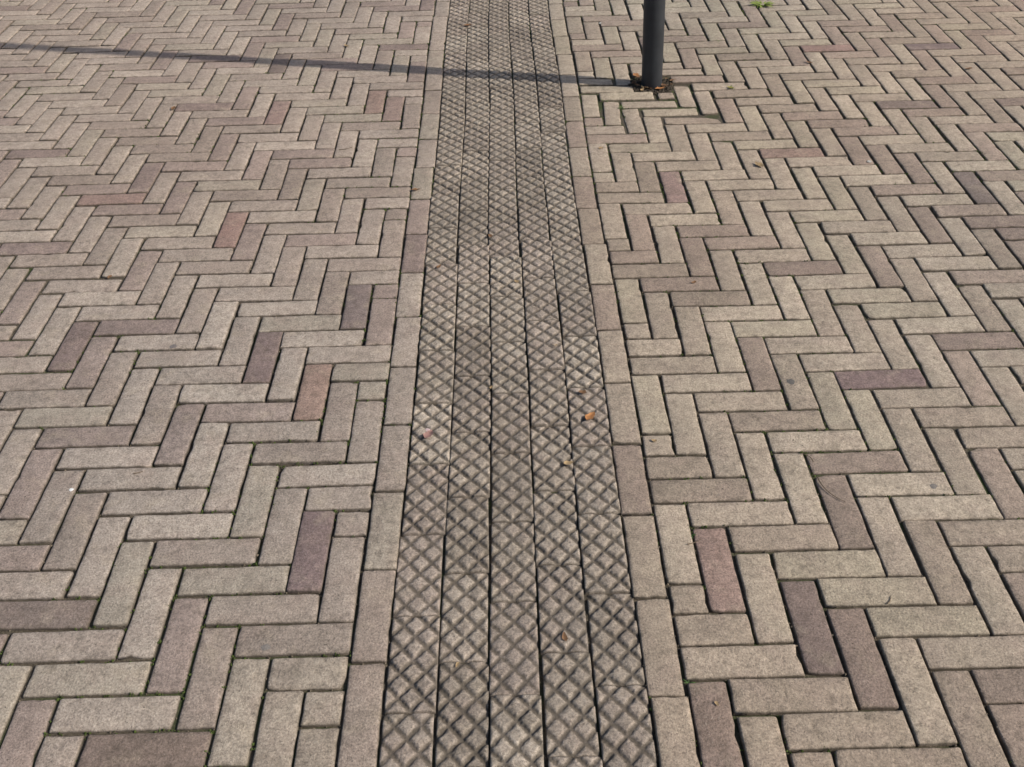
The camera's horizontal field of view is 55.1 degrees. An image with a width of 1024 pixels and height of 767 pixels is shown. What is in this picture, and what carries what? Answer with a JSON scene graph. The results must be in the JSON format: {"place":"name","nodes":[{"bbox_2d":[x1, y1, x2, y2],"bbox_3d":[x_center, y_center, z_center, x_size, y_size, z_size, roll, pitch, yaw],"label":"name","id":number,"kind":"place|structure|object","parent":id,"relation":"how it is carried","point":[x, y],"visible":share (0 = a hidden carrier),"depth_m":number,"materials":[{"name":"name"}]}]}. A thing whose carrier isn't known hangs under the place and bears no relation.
{"place":"outdoors","nodes":[
{"label":"outdoors","id":0,"kind":"place"},
{"bbox_2d":[0,0,435,766],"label":"herringbone brick paving","id":1,"kind":"structure","parent":0,"point":[138,176],"depth_m":2.44,"materials":[{"name":"grey brick"}]},
{"bbox_2d":[69,22,936,649],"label":"gum spots","id":2,"kind":"object","parent":1,"relation":"on","point":[267,646],"visible":1,"depth_m":2.07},
{"bbox_2d":[0,0,1023,766],"bbox_3d":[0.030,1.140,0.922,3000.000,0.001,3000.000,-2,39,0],"label":"ground","id":3,"kind":"structure","parent":0,"point":[600,106],"depth_m":2.09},
{"bbox_2d":[337,0,449,766],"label":"border brick course","id":4,"kind":"object","parent":3,"relation":"on","point":[359,740],"visible":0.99,"depth_m":2.09,"materials":[{"name":"grey brick"}]},
{"bbox_2d":[0,0,1023,766],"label":"joint moss","id":5,"kind":"object","parent":3,"relation":"on","point":[414,388],"visible":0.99,"depth_m":2.36,"materials":[{"name":"green plant"}]},
{"bbox_2d":[0,0,1023,763],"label":"sand and grit","id":6,"kind":"structure","parent":3,"relation":"on","point":[654,90],"depth_m":2.67,"materials":[{"name":"beige sand"}]},
{"bbox_2d":[379,0,656,766],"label":"tactile paving strip","id":7,"kind":"object","parent":3,"relation":"on","point":[505,680],"visible":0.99,"depth_m":2.09,"materials":[{"name":"concrete"}]},
{"bbox_2d":[108,24,972,705],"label":"fallen leaves","id":8,"kind":"object","parent":3,"relation":"on","point":[588,416],"visible":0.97,"depth_m":2.63,"materials":[{"name":"brown plant"}]},
{"bbox_2d":[548,0,699,766],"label":"border brick course","id":9,"kind":"object","parent":3,"relation":"on","point":[673,728],"visible":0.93,"depth_m":2.08,"materials":[{"name":"grey brick"}]},
{"bbox_2d":[641,0,665,89],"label":"lamp post","id":10,"kind":"object","parent":3,"relation":"on","point":[653,37],"depth_m":3.57,"materials":[{"name":"grey metal"}]},
{"bbox_2d":[563,0,1023,766],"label":"herringbone brick paving","id":11,"kind":"structure","parent":0,"point":[915,238],"depth_m":2.40,"materials":[{"name":"grey brick"}]},
{"bbox_2d":[749,0,772,8],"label":"weed","id":12,"kind":"object","parent":11,"relation":"on","point":[765,3],"visible":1,"depth_m":4.35,"materials":[{"name":"green plant"}]}
]}

